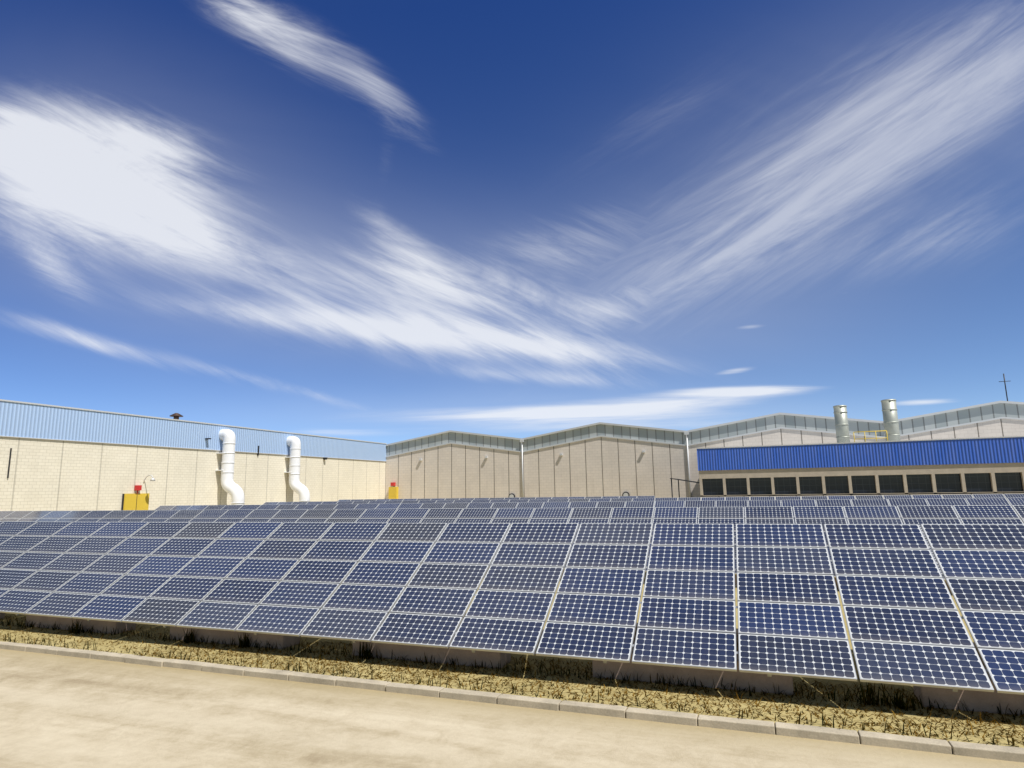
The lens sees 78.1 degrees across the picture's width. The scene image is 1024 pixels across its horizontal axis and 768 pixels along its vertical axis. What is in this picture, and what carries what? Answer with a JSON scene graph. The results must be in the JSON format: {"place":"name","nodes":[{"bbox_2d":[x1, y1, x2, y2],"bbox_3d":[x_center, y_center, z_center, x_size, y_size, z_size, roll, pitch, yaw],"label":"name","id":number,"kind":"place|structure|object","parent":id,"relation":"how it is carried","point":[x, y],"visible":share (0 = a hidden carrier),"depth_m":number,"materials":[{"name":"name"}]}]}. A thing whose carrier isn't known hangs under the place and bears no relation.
{"place":"outdoors","nodes":[
{"label":"outdoors","id":0,"kind":"place"},
{"bbox_2d":[121,475,154,509],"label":"equipment box","id":1,"kind":"structure","parent":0,"point":[137,501],"depth_m":51.08,"materials":[{"name":"paint"}]},
{"bbox_2d":[0,649,1023,767],"bbox_3d":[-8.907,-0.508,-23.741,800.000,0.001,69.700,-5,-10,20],"label":"road","id":2,"kind":"structure","parent":0,"point":[58,711],"depth_m":8.70,"materials":[{"name":"beige concrete"}]},
{"bbox_2d":[0,572,1023,747],"bbox_3d":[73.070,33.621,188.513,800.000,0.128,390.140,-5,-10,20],"label":"grass field","id":3,"kind":"structure","parent":0,"point":[726,709],"depth_m":10.37,"materials":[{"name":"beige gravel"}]},
{"bbox_2d":[0,437,385,510],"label":"building wall","id":4,"kind":"structure","parent":3,"relation":"on","point":[51,475],"depth_m":52.76,"materials":[{"name":"beige concrete"}]},
{"bbox_2d":[7,438,326,477],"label":"wall fixtures","id":5,"kind":"object","parent":4,"relation":"attached to","point":[324,458],"depth_m":42.69,"materials":[{"name":"grey metal"}]},
{"bbox_2d":[170,413,182,419],"bbox_3d":[-29.912,2.932,56.284,1.093,0.680,1.093,-5,-10,20],"label":"roof vent","id":6,"kind":"object","parent":4,"relation":"on","point":[176,415],"visible":0.9,"depth_m":56.09,"materials":[{"name":"brown"}]},
{"bbox_2d":[0,401,385,460],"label":"building cladding","id":7,"kind":"structure","parent":4,"relation":"attached to","point":[30,420],"depth_m":52.84,"materials":[{"name":"grey metal"}]},
{"bbox_2d":[0,399,386,461],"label":"corrugated metal roof","id":8,"kind":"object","parent":7,"relation":"attached to","point":[168,419],"visible":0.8,"depth_m":53.26,"materials":[{"name":"grey metal"}]},
{"bbox_2d":[215,429,309,504],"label":"ventilation pipes","id":9,"kind":"object","parent":4,"relation":"attached to","point":[229,485],"visible":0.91,"depth_m":59.33,"materials":[{"name":"white metal"}]},
{"bbox_2d":[338,496,654,500],"bbox_3d":[-3.525,12.101,61.280,33.985,2.018,3.257,-5,-10,20],"label":"solar row","id":10,"kind":"object","parent":3,"relation":"on","point":[500,498],"visible":0.1,"depth_m":62.05,"materials":[{"name":"blue metal"}]},
{"bbox_2d":[0,521,1023,694],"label":"solar row","id":11,"kind":"object","parent":3,"relation":"on","point":[414,584],"visible":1,"depth_m":11.98,"materials":[{"name":"blue glass"}]},
{"bbox_2d":[0,505,1023,580],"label":"solar row","id":12,"kind":"object","parent":3,"relation":"on","point":[972,514],"visible":0.27,"depth_m":24.58,"materials":[{"name":"blue metal"}]},
{"bbox_2d":[0,612,1023,715],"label":"solar plinths","id":13,"kind":"object","parent":3,"relation":"on","point":[980,701],"visible":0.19,"depth_m":10.66,"materials":[{"name":"grey concrete"}]},
{"bbox_2d":[16,535,987,691],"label":"support posts","id":14,"kind":"object","parent":13,"relation":"on","point":[770,675],"visible":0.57,"depth_m":10.46,"materials":[{"name":"silver metal"}]},
{"bbox_2d":[155,498,1023,523],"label":"solar row","id":15,"kind":"object","parent":3,"relation":"on","point":[872,502],"visible":0.1,"depth_m":35.11,"materials":[{"name":"blue metal"}]},
{"bbox_2d":[263,494,1023,521],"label":"solar row","id":16,"kind":"object","parent":3,"relation":"on","point":[887,497],"visible":0.12,"depth_m":45.09,"materials":[{"name":"blue metal"}]},
{"bbox_2d":[670,478,699,497],"bbox_3d":[16.062,10.535,57.250,2.500,3.970,5.800,-5,-10,20],"label":"side canopy","id":17,"kind":"object","parent":3,"relation":"on","point":[678,485],"visible":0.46,"depth_m":55.34,"materials":[{"name":"grey metal"}]},
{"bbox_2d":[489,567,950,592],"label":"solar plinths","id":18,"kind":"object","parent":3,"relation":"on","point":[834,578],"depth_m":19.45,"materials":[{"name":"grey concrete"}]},
{"bbox_2d":[712,492,1023,503],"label":"building base","id":19,"kind":"object","parent":3,"relation":"on","point":[827,495],"visible":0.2,"depth_m":49.53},
{"bbox_2d":[699,463,1023,496],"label":"building wall","id":20,"kind":"structure","parent":19,"relation":"on","point":[992,469],"depth_m":49.74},
{"bbox_2d":[697,437,1023,470],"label":"building cladding","id":21,"kind":"structure","parent":20,"relation":"attached to","point":[970,451],"depth_m":49.95,"materials":[{"name":"blue metal"}]},
{"bbox_2d":[696,436,1023,448],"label":"roof edge","id":22,"kind":"object","parent":21,"relation":"attached to","point":[864,442],"visible":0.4,"depth_m":50.06,"materials":[{"name":"grey metal"}]},
{"bbox_2d":[833,399,900,442],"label":"exhaust stacks","id":23,"kind":"object","parent":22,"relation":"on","point":[890,420],"visible":0.91,"depth_m":59.27,"materials":[{"name":"metal"}]},
{"bbox_2d":[702,472,1022,494],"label":"windows","id":24,"kind":"structure","parent":20,"relation":"in","point":[976,482],"depth_m":49.98,"materials":[{"name":"black glass"}]},
{"bbox_2d":[0,0,1023,443],"label":"sky","id":25,"kind":"structure","parent":0,"point":[381,221],"materials":[{"name":"blue"}]},
{"bbox_2d":[385,419,1023,500],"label":"building wall","id":26,"kind":"structure","parent":0,"point":[599,466],"depth_m":76.41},
{"bbox_2d":[389,450,644,498],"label":"wall fixtures","id":27,"kind":"object","parent":26,"relation":"attached to","point":[393,492],"depth_m":84.46,"materials":[{"name":"yellow metal"}]},
{"bbox_2d":[386,401,1023,496],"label":"building trim","id":28,"kind":"structure","parent":26,"relation":"attached to","point":[686,433],"depth_m":71.84,"materials":[{"name":"grey metal"}]},
{"bbox_2d":[999,374,1007,400],"bbox_3d":[50.080,0.621,64.026,1.000,3.400,0.097,-5,-10,20],"label":"roof mast","id":29,"kind":"object","parent":28,"relation":"attached to","point":[1004,381],"visible":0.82,"depth_m":64.07,"materials":[{"name":"grey metal"}]},
{"bbox_2d":[386,403,1023,455],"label":"roof","id":30,"kind":"structure","parent":26,"relation":"attached to","point":[998,410],"depth_m":71.52,"materials":[{"name":"grey metal"}]},
{"label":"ground","id":31,"kind":"structure","parent":0,"visible":0},
{"bbox_2d":[0,641,1023,762],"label":"kerb","id":32,"kind":"structure","parent":31,"relation":"on","point":[999,752],"depth_m":9.34,"materials":[{"name":"concrete"}]}
]}

